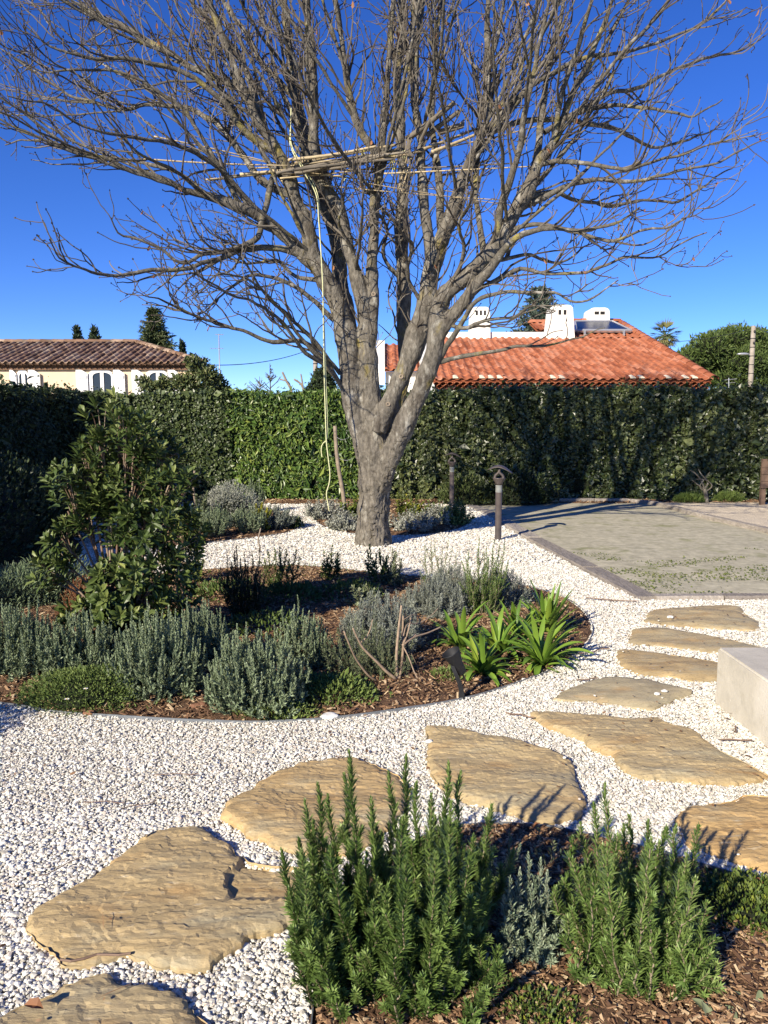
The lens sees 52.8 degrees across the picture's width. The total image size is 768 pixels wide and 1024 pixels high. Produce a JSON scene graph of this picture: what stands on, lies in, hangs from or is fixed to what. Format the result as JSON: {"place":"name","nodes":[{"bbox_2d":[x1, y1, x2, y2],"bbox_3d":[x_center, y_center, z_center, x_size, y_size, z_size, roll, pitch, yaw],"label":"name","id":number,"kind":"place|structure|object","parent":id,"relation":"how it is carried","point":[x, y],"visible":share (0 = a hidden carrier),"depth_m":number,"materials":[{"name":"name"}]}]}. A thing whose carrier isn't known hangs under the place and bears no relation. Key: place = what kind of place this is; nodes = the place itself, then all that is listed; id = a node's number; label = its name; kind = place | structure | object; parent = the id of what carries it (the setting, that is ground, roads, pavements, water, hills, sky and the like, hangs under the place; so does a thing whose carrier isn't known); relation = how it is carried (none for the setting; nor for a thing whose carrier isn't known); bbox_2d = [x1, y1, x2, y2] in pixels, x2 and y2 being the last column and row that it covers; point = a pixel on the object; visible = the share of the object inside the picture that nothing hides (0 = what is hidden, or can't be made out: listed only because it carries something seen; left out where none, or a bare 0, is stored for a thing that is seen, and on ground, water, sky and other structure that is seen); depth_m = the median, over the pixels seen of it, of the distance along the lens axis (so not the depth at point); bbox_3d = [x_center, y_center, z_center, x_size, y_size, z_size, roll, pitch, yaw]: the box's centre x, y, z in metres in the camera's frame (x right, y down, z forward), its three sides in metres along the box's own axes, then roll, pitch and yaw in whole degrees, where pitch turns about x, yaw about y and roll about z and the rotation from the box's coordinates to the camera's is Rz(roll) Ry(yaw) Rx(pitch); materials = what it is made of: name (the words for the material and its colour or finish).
{"place":"outdoors","nodes":[
{"label":"outdoors","id":0,"kind":"place"},
{"bbox_2d":[0,503,767,1023],"bbox_3d":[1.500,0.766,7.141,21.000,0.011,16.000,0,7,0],"label":"gravel path","id":1,"kind":"structure","parent":0,"point":[320,758],"depth_m":3.65,"materials":[{"name":"gravel"}]},
{"bbox_2d":[0,539,81,570],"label":"mulch bed","id":2,"kind":"object","parent":1,"relation":"on","point":[32,556],"visible":0.03,"depth_m":8.89,"materials":[{"name":"wood"}]},
{"bbox_2d":[0,450,71,565],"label":"shade shrub","id":3,"kind":"object","parent":2,"relation":"on","point":[21,532],"visible":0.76,"depth_m":8.79,"materials":[{"name":"green plant"}]},
{"bbox_2d":[3,461,96,545],"bbox_3d":[-4.514,-0.099,9.839,1.483,1.086,1.925,0,7,0],"label":"shade shrub","id":4,"kind":"object","parent":2,"relation":"on","point":[40,467],"visible":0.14,"depth_m":9.66,"materials":[{"name":"green plant"}]},
{"bbox_2d":[0,973,206,1023],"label":"flagstone","id":5,"kind":"object","parent":1,"relation":"on","point":[80,1002],"visible":0.96,"depth_m":2.08,"materials":[{"name":"stone"}]},
{"bbox_2d":[25,826,311,977],"bbox_3d":[-0.687,1.290,2.549,0.830,0.058,0.762,4,8,32],"label":"flagstone","id":6,"kind":"object","parent":1,"relation":"on","point":[193,900],"visible":0.94,"depth_m":2.49,"materials":[{"name":"stone"}]},
{"bbox_2d":[136,510,296,544],"bbox_3d":[-2.606,0.127,12.160,2.472,0.056,4.566,-2,7,-13],"label":"mulch bed","id":7,"kind":"object","parent":1,"relation":"on","point":[224,536],"visible":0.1,"depth_m":10.72,"materials":[{"name":"wood"}]},
{"bbox_2d":[198,499,232,537],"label":"lavender","id":8,"kind":"object","parent":7,"relation":"on","point":[215,519],"visible":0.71,"depth_m":10.45,"materials":[{"name":"green plant"}]},
{"bbox_2d":[198,478,264,527],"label":"silver bush","id":9,"kind":"object","parent":7,"relation":"on","point":[229,501],"visible":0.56,"depth_m":11.41,"materials":[{"name":"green plant"}]},
{"bbox_2d":[231,501,266,532],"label":"lavender","id":10,"kind":"object","parent":7,"relation":"on","point":[253,520],"visible":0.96,"depth_m":10.83,"materials":[{"name":"green plant"}]},
{"bbox_2d":[254,503,298,528],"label":"lavender","id":11,"kind":"object","parent":7,"relation":"on","point":[275,521],"visible":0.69,"depth_m":11.21,"materials":[{"name":"grey plant"}]},
{"bbox_2d":[0,567,591,719],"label":"mulch bed","id":12,"kind":"object","parent":1,"relation":"on","point":[383,701],"visible":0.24,"depth_m":4.85,"materials":[{"name":"wood"}]},
{"bbox_2d":[0,597,60,682],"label":"lavender","id":13,"kind":"object","parent":12,"relation":"on","point":[19,654],"visible":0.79,"depth_m":4.71,"materials":[{"name":"green plant"}]},
{"bbox_2d":[0,560,60,610],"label":"shade shrub","id":14,"kind":"object","parent":12,"relation":"on","point":[7,590],"visible":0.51,"depth_m":6.49,"materials":[{"name":"green plant"}]},
{"bbox_2d":[0,553,92,608],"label":"shade shrub","id":15,"kind":"object","parent":12,"relation":"on","point":[53,598],"visible":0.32,"depth_m":6.65,"materials":[{"name":"green plant"}]},
{"bbox_2d":[14,663,145,715],"bbox_3d":[-1.706,0.979,4.420,0.758,0.229,0.539,0,7,0],"label":"creeping cover","id":16,"kind":"object","parent":12,"relation":"on","point":[74,682],"visible":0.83,"depth_m":4.32,"materials":[{"name":"green plant"}]},
{"bbox_2d":[30,603,129,677],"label":"lavender","id":17,"kind":"object","parent":12,"relation":"on","point":[71,644],"visible":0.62,"depth_m":4.67,"materials":[{"name":"green plant"}]},
{"bbox_2d":[25,385,216,653],"bbox_3d":[-1.776,0.084,5.157,1.274,1.835,0.857,0,7,0],"label":"glossy bush","id":18,"kind":"object","parent":12,"relation":"on","point":[111,598],"visible":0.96,"depth_m":5.04,"materials":[{"name":"green plant"}]},
{"bbox_2d":[104,599,207,707],"bbox_3d":[-1.316,0.794,4.463,0.613,0.598,0.483,0,7,0],"label":"lavender","id":19,"kind":"object","parent":12,"relation":"on","point":[158,668],"visible":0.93,"depth_m":4.38,"materials":[{"name":"green plant"}]},
{"bbox_2d":[169,597,234,668],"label":"lavender","id":20,"kind":"object","parent":12,"relation":"on","point":[211,639],"visible":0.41,"depth_m":4.89,"materials":[{"name":"green plant"}]},
{"bbox_2d":[192,577,251,601],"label":"herbs","id":21,"kind":"object","parent":12,"relation":"on","point":[213,584],"visible":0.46,"depth_m":6.82,"materials":[{"name":"green plant"}]},
{"bbox_2d":[217,544,269,615],"bbox_3d":[-1.131,0.577,6.257,0.442,0.606,0.468,0,7,0],"label":"rosemary","id":22,"kind":"object","parent":12,"relation":"on","point":[241,587],"visible":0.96,"depth_m":6.20,"materials":[{"name":"plant"}]},
{"bbox_2d":[203,622,310,720],"bbox_3d":[-0.709,0.871,4.242,0.612,0.533,0.493,3,7,21],"label":"lavender","id":23,"kind":"object","parent":12,"relation":"on","point":[260,680],"visible":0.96,"depth_m":4.17,"materials":[{"name":"green plant"}]},
{"bbox_2d":[220,605,308,638],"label":"herbs","id":24,"kind":"object","parent":12,"relation":"on","point":[240,625],"visible":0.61,"depth_m":5.72,"materials":[{"name":"green plant"}]},
{"bbox_2d":[232,698,321,720],"bbox_3d":[-0.583,1.065,4.208,0.506,0.122,0.273,0,7,0],"label":"creeping cover","id":25,"kind":"object","parent":12,"relation":"on","point":[306,710],"visible":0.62,"depth_m":4.16,"materials":[{"name":"green plant"}]},
{"bbox_2d":[260,547,304,590],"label":"leafy herb","id":26,"kind":"object","parent":12,"relation":"on","point":[279,576],"visible":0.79,"depth_m":7.02,"materials":[{"name":"green plant"}]},
{"bbox_2d":[247,579,327,606],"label":"herbs","id":27,"kind":"object","parent":12,"relation":"on","point":[276,589],"visible":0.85,"depth_m":6.70,"materials":[{"name":"green plant"}]},
{"bbox_2d":[272,595,334,670],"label":"lavender","id":28,"kind":"object","parent":12,"relation":"on","point":[301,647],"visible":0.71,"depth_m":4.86,"materials":[{"name":"green plant"}]},
{"bbox_2d":[319,545,343,581],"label":"leafy herb","id":29,"kind":"object","parent":12,"relation":"on","point":[328,575],"visible":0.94,"depth_m":7.51,"materials":[{"name":"green plant"}]},
{"bbox_2d":[296,667,380,709],"bbox_3d":[-0.317,0.998,4.465,0.648,0.171,0.473,0,7,0],"label":"creeping cover","id":30,"kind":"object","parent":12,"relation":"on","point":[329,680],"visible":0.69,"depth_m":4.39,"materials":[{"name":"green plant"}]},
{"bbox_2d":[318,575,384,601],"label":"herbs","id":31,"kind":"object","parent":12,"relation":"on","point":[347,584],"visible":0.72,"depth_m":6.87,"materials":[{"name":"green plant"}]},
{"bbox_2d":[342,582,380,607],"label":"sage bush","id":32,"kind":"object","parent":12,"relation":"on","point":[364,588],"visible":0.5,"depth_m":6.47,"materials":[{"name":"green plant"}]},
{"bbox_2d":[321,609,415,680],"bbox_3d":[-0.102,0.813,4.756,0.594,0.484,0.348,0,7,0],"label":"santolina","id":33,"kind":"object","parent":12,"relation":"on","point":[369,663],"visible":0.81,"depth_m":4.75,"materials":[{"name":"green plant"}]},
{"bbox_2d":[364,544,390,582],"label":"leafy herb","id":34,"kind":"object","parent":12,"relation":"on","point":[373,568],"visible":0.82,"depth_m":7.38,"materials":[{"name":"green plant"}]},
{"bbox_2d":[338,589,427,657],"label":"lavender","id":35,"kind":"object","parent":12,"relation":"on","point":[386,619],"visible":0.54,"depth_m":5.16,"materials":[{"name":"grey plant"}]},
{"bbox_2d":[380,547,403,585],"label":"sage bush","id":36,"kind":"object","parent":12,"relation":"on","point":[394,576],"visible":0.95,"depth_m":7.31,"materials":[{"name":"green plant"}]},
{"bbox_2d":[343,605,441,681],"bbox_3d":[0.104,0.820,4.649,0.736,0.505,0.268,-4,8,-31],"label":"pruned shrub","id":37,"kind":"object","parent":12,"relation":"on","point":[404,643],"visible":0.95,"depth_m":4.67,"materials":[{"name":"brown wood"}]},
{"bbox_2d":[395,572,473,619],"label":"lavender","id":38,"kind":"object","parent":12,"relation":"on","point":[430,598],"visible":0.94,"depth_m":6.18,"materials":[{"name":"grey plant"}]},
{"bbox_2d":[442,646,465,699],"bbox_3d":[0.406,0.937,4.449,0.145,0.325,0.109,0,7,0],"label":"spotlight","id":39,"kind":"object","parent":12,"relation":"on","point":[451,656],"visible":1,"depth_m":4.43,"materials":[{"name":"black plastic"}]},
{"bbox_2d":[431,559,476,604],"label":"lavender","id":40,"kind":"object","parent":12,"relation":"on","point":[455,580],"visible":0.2,"depth_m":6.62,"materials":[{"name":"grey plant"}]},
{"bbox_2d":[427,601,489,654],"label":"agapanthus","id":41,"kind":"object","parent":12,"relation":"on","point":[452,635],"visible":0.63,"depth_m":5.36,"materials":[{"name":"green plant"}]},
{"bbox_2d":[458,538,509,613],"bbox_3d":[0.802,0.543,6.282,0.437,0.657,0.280,0,7,0],"label":"rosemary","id":42,"kind":"object","parent":12,"relation":"on","point":[493,595],"visible":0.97,"depth_m":6.25,"materials":[{"name":"plant"}]},
{"bbox_2d":[459,632,517,685],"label":"agapanthus","id":43,"kind":"object","parent":12,"relation":"on","point":[482,661],"visible":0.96,"depth_m":4.83,"materials":[{"name":"green plant"}]},
{"bbox_2d":[466,603,530,661],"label":"agapanthus","id":44,"kind":"object","parent":12,"relation":"on","point":[499,633],"visible":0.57,"depth_m":5.30,"materials":[{"name":"green plant"}]},
{"bbox_2d":[475,566,533,609],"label":"lavender","id":45,"kind":"object","parent":12,"relation":"on","point":[510,592],"visible":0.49,"depth_m":6.52,"materials":[{"name":"grey plant"}]},
{"bbox_2d":[485,599,548,638],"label":"agapanthus","id":46,"kind":"object","parent":12,"relation":"on","point":[512,617],"visible":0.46,"depth_m":5.65,"materials":[{"name":"green plant"}]},
{"bbox_2d":[519,578,575,637],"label":"agapanthus","id":47,"kind":"object","parent":12,"relation":"on","point":[548,605],"visible":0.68,"depth_m":5.71,"materials":[{"name":"green plant"}]},
{"bbox_2d":[502,613,593,674],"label":"agapanthus","id":48,"kind":"object","parent":12,"relation":"on","point":[541,650],"visible":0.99,"depth_m":4.98,"materials":[{"name":"green plant"}]},
{"bbox_2d":[0,565,592,724],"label":"bed edging","id":49,"kind":"object","parent":1,"relation":"on","point":[397,710],"visible":0.31,"depth_m":4.20,"materials":[{"name":"metal"}]},
{"bbox_2d":[220,757,409,859],"bbox_3d":[-0.242,1.204,3.246,0.696,0.065,0.797,4,8,32],"label":"flagstone","id":50,"kind":"object","parent":1,"relation":"on","point":[268,811],"visible":0.78,"depth_m":3.18,"materials":[{"name":"stone"}]},
{"bbox_2d":[0,517,766,1021],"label":"debris","id":51,"kind":"object","parent":1,"relation":"on","point":[430,725],"visible":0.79,"depth_m":3.94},
{"bbox_2d":[0,0,767,546],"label":"bare tree","id":52,"kind":"object","parent":1,"relation":"on","point":[380,430],"visible":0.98,"depth_m":8.69,"materials":[{"name":"grey plant"}]},
{"bbox_2d":[289,108,330,510],"bbox_3d":[-0.860,-2.295,9.006,0.449,4.593,0.054,1,7,5],"label":"rope","id":53,"kind":"object","parent":52,"relation":"hanging from","point":[324,345],"visible":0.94,"depth_m":9.02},
{"bbox_2d":[142,126,535,205],"bbox_3d":[-0.481,-4.013,8.913,4.575,1.063,0.672,0,7,0],"label":"cane bundle","id":54,"kind":"object","parent":52,"relation":"on","point":[312,167],"visible":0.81,"depth_m":8.84,"materials":[{"name":"wood"}]},
{"bbox_2d":[405,100,459,141],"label":"bamboo poles","id":55,"kind":"object","parent":52,"relation":"attached to","point":[424,127],"visible":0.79,"depth_m":8.82,"materials":[{"name":"wood"}]},
{"bbox_2d":[315,504,463,534],"bbox_3d":[0.050,0.064,12.692,2.528,0.057,4.053,0,7,0],"label":"mulch bed","id":56,"kind":"object","parent":1,"relation":"on","point":[403,531],"visible":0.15,"depth_m":11.14,"materials":[{"name":"wood"}]},
{"bbox_2d":[303,495,342,519],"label":"plant","id":57,"kind":"object","parent":56,"relation":"on","point":[317,511],"visible":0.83,"depth_m":12.33,"materials":[{"name":"plant"}]},
{"bbox_2d":[322,504,357,531],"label":"plant","id":58,"kind":"object","parent":56,"relation":"on","point":[343,520],"visible":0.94,"depth_m":11.13,"materials":[{"name":"plant"}]},
{"bbox_2d":[333,426,353,508],"bbox_3d":[-0.578,-0.570,12.158,0.210,1.558,0.716,-3,7,-24],"label":"stake","id":59,"kind":"object","parent":56,"relation":"on","point":[340,479],"visible":0.86,"depth_m":12.36,"materials":[{"name":"wood"}]},
{"bbox_2d":[393,492,429,518],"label":"yellow shrub","id":60,"kind":"object","parent":56,"relation":"on","point":[402,507],"visible":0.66,"depth_m":12.04,"materials":[{"name":"green plant"}]},
{"bbox_2d":[388,505,441,531],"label":"plant","id":61,"kind":"object","parent":56,"relation":"on","point":[413,522],"visible":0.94,"depth_m":11.09,"materials":[{"name":"plant"}]},
{"bbox_2d":[439,497,475,525],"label":"plant","id":62,"kind":"object","parent":56,"relation":"on","point":[458,514],"visible":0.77,"depth_m":11.76,"materials":[{"name":"green plant"}]},
{"bbox_2d":[171,499,767,503],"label":"mulch strip","id":63,"kind":"object","parent":1,"relation":"on","point":[444,502],"visible":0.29,"depth_m":14.92,"materials":[{"name":"wood"}]},
{"bbox_2d":[0,498,767,1023],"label":"wood chips","id":64,"kind":"object","parent":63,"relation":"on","point":[690,1014],"visible":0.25,"depth_m":2.73,"materials":[{"name":"wood"}]},
{"bbox_2d":[436,469,492,505],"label":"hedge foot shrub","id":65,"kind":"object","parent":63,"relation":"on","point":[467,491],"visible":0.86,"depth_m":14.45,"materials":[{"name":"green plant"}]},
{"bbox_2d":[480,468,559,505],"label":"hedge foot shrub","id":66,"kind":"object","parent":63,"relation":"on","point":[521,489],"visible":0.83,"depth_m":14.44,"materials":[{"name":"green plant"}]},
{"bbox_2d":[488,465,512,541],"bbox_3d":[1.530,-0.108,10.239,0.315,1.030,0.195,0,7,0],"label":"lamp post","id":67,"kind":"object","parent":1,"relation":"on","point":[498,481],"visible":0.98,"depth_m":10.20,"materials":[{"name":"grey metal"}]},
{"bbox_2d":[425,725,585,825],"bbox_3d":[0.536,1.166,3.539,0.680,0.070,0.986,0,7,0],"label":"flagstone","id":68,"kind":"object","parent":1,"relation":"on","point":[500,772],"visible":0.94,"depth_m":3.43,"materials":[{"name":"stone"}]},
{"bbox_2d":[310,822,763,1023],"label":"bed edging","id":69,"kind":"object","parent":1,"relation":"on","point":[634,844],"visible":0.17,"depth_m":2.98,"materials":[{"name":"metal"}]},
{"bbox_2d":[309,826,767,1023],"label":"mulch bed","id":70,"kind":"object","parent":1,"relation":"on","point":[605,1012],"visible":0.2,"depth_m":2.10,"materials":[{"name":"soil"}]},
{"bbox_2d":[275,748,516,1023],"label":"rosemary","id":71,"kind":"object","parent":70,"relation":"on","point":[388,936],"visible":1,"depth_m":2.06,"materials":[{"name":"plant"}]},
{"bbox_2d":[492,852,565,969],"bbox_3d":[0.438,1.169,2.287,0.247,0.399,0.250,0,7,0],"label":"lavender","id":72,"kind":"object","parent":70,"relation":"on","point":[529,923],"visible":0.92,"depth_m":2.23,"materials":[{"name":"grey plant"}]},
{"bbox_2d":[489,978,594,1023],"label":"creeping cover","id":73,"kind":"object","parent":70,"relation":"on","point":[534,996],"visible":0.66,"depth_m":2.06,"materials":[{"name":"green plant"}]},
{"bbox_2d":[544,780,726,1004],"bbox_3d":[0.717,1.085,2.219,0.499,0.564,0.448,0,7,0],"label":"rosemary","id":74,"kind":"object","parent":70,"relation":"on","point":[630,935],"visible":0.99,"depth_m":2.12,"materials":[{"name":"plant"}]},
{"bbox_2d":[657,866,767,942],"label":"creeping cover","id":75,"kind":"object","parent":70,"relation":"on","point":[742,903],"visible":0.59,"depth_m":2.50,"materials":[{"name":"green plant"}]},
{"bbox_2d":[527,537,598,569],"bbox_3d":[2.124,0.485,9.375,0.218,0.056,2.077,-1,7,-5],"label":"edging timber","id":76,"kind":"object","parent":1,"relation":"on","point":[569,557],"visible":0.9,"depth_m":9.17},
{"bbox_2d":[582,567,655,599],"bbox_3d":[2.298,0.696,7.618,0.216,0.054,1.369,-1,7,-6],"label":"edging timber","id":77,"kind":"object","parent":1,"relation":"on","point":[615,581],"visible":0.93,"depth_m":7.52,"materials":[{"name":"wood"}]},
{"bbox_2d":[554,676,692,712],"bbox_3d":[1.383,1.058,4.500,0.725,0.057,0.516,-6,9,-39],"label":"flagstone","id":78,"kind":"object","parent":1,"relation":"on","point":[621,691],"visible":0.98,"depth_m":4.47,"materials":[{"name":"stone"}]},
{"bbox_2d":[530,711,767,787],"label":"flagstone","id":79,"kind":"object","parent":1,"relation":"on","point":[645,756],"visible":1,"depth_m":3.70,"materials":[{"name":"stone"}]},
{"bbox_2d":[616,649,717,683],"bbox_3d":[1.867,0.997,5.023,0.732,0.054,0.522,3,7,24],"label":"flagstone","id":80,"kind":"object","parent":1,"relation":"on","point":[637,661],"visible":0.84,"depth_m":4.97,"materials":[{"name":"stone"}]},
{"bbox_2d":[653,593,723,599],"bbox_3d":[2.742,0.771,6.985,0.603,0.055,0.141,0,7,0],"label":"edging timber","id":81,"kind":"object","parent":1,"relation":"on","point":[688,596],"visible":0.88,"depth_m":6.93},
{"bbox_2d":[628,627,761,654],"bbox_3d":[2.258,0.931,5.592,0.935,0.050,0.528,3,7,22],"label":"flagstone","id":82,"kind":"object","parent":1,"relation":"on","point":[667,637],"visible":0.85,"depth_m":5.56,"materials":[{"name":"stone"}]},
{"bbox_2d":[644,605,758,631],"bbox_3d":[2.549,0.847,6.265,0.973,0.058,0.785,0,7,0],"label":"flagstone","id":83,"kind":"object","parent":1,"relation":"on","point":[704,617],"visible":0.97,"depth_m":6.16,"materials":[{"name":"stone"}]},
{"bbox_2d":[667,502,767,526],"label":"gravel strip","id":84,"kind":"object","parent":1,"relation":"on","point":[753,513],"visible":0.95,"depth_m":13.58,"materials":[{"name":"gravel"}]},
{"bbox_2d":[675,795,767,875],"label":"flagstone","id":85,"kind":"object","parent":1,"relation":"on","point":[730,830],"visible":0.97,"depth_m":3.00,"materials":[{"name":"stone"}]},
{"bbox_2d":[716,648,767,745],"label":"concrete block","id":86,"kind":"structure","parent":1,"relation":"on","point":[742,688],"depth_m":4.09,"materials":[{"name":"concrete"}]},
{"bbox_2d":[0,0,767,394],"label":"sky","id":87,"kind":"structure","parent":0,"point":[46,304],"materials":[{"name":"blue"}]},
{"bbox_2d":[376,305,718,391],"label":"tiled house","id":88,"kind":"structure","parent":0,"point":[615,350],"depth_m":20.88,"materials":[{"name":"orange tile"}]},
{"bbox_2d":[479,503,767,593],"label":"court ground","id":89,"kind":"structure","parent":0,"point":[630,535],"depth_m":10.13,"materials":[{"name":"sand"}]},
{"bbox_2d":[573,548,767,592],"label":"moss","id":90,"kind":"object","parent":89,"relation":"on","point":[653,580],"visible":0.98,"depth_m":8.04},
{"bbox_2d":[701,514,760,529],"bbox_3d":[5.313,0.161,11.895,0.124,0.104,1.390,-1,7,-8],"label":"edging timber","id":91,"kind":"object","parent":89,"relation":"on","point":[741,524],"visible":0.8,"depth_m":11.81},
{"label":"ground","id":92,"kind":"structure","parent":0,"visible":0},
{"bbox_2d":[0,373,100,499],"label":"side hedge","id":93,"kind":"object","parent":92,"relation":"on","point":[38,424],"visible":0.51,"depth_m":12.67,"materials":[{"name":"green plant"}]},
{"bbox_2d":[0,339,208,394],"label":"ochre house","id":94,"kind":"structure","parent":92,"relation":"on","point":[84,364],"depth_m":24.96,"materials":[{"name":"tile"}]},
{"bbox_2d":[88,370,112,391],"bbox_3d":[-9.127,-3.972,24.980,0.772,1.263,0.050,0,7,0],"label":"window","id":95,"kind":"structure","parent":94,"relation":"in","point":[97,378],"depth_m":24.94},
{"bbox_2d":[137,305,177,349],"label":"conifer","id":96,"kind":"object","parent":92,"relation":"on","point":[158,335],"visible":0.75,"depth_m":44.73,"materials":[{"name":"plant"}]},
{"bbox_2d":[84,375,233,499],"bbox_3d":[-4.407,-1.482,15.591,2.938,2.535,1.365,0,7,0],"label":"back hedge","id":97,"kind":"object","parent":92,"relation":"on","point":[192,419],"visible":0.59,"depth_m":15.08,"materials":[{"name":"green plant"}]},
{"bbox_2d":[134,352,236,392],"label":"climbing shrub","id":98,"kind":"object","parent":92,"relation":"on","point":[205,374],"visible":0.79,"depth_m":16.92,"materials":[{"name":"green plant"}]},
{"bbox_2d":[221,378,358,499],"bbox_3d":[-1.677,-1.392,15.681,3.210,2.615,1.542,0,7,0],"label":"back hedge","id":99,"kind":"object","parent":92,"relation":"on","point":[277,438],"visible":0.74,"depth_m":15.17,"materials":[{"name":"green plant"}]},
{"bbox_2d":[304,365,338,390],"bbox_3d":[-2.387,-4.923,29.600,1.470,1.515,1.271,-2,7,-20],"label":"round conifer","id":100,"kind":"object","parent":92,"relation":"on","point":[318,376],"visible":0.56,"depth_m":29.33,"materials":[{"name":"green plant"}]},
{"bbox_2d":[506,284,563,331],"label":"cedar","id":101,"kind":"object","parent":92,"relation":"on","point":[531,314],"visible":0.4,"depth_m":46.42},
{"bbox_2d":[380,373,767,500],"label":"back hedge","id":102,"kind":"object","parent":92,"relation":"on","point":[649,442],"visible":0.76,"depth_m":15.09,"materials":[{"name":"green plant"}]},
{"bbox_2d":[649,319,682,347],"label":"palm tree","id":103,"kind":"object","parent":92,"relation":"on","point":[665,338],"visible":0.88,"depth_m":53.65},
{"bbox_2d":[677,319,767,388],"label":"umbrella pine","id":104,"kind":"object","parent":92,"relation":"on","point":[720,358],"visible":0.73,"depth_m":59.62,"materials":[{"name":"plant"}]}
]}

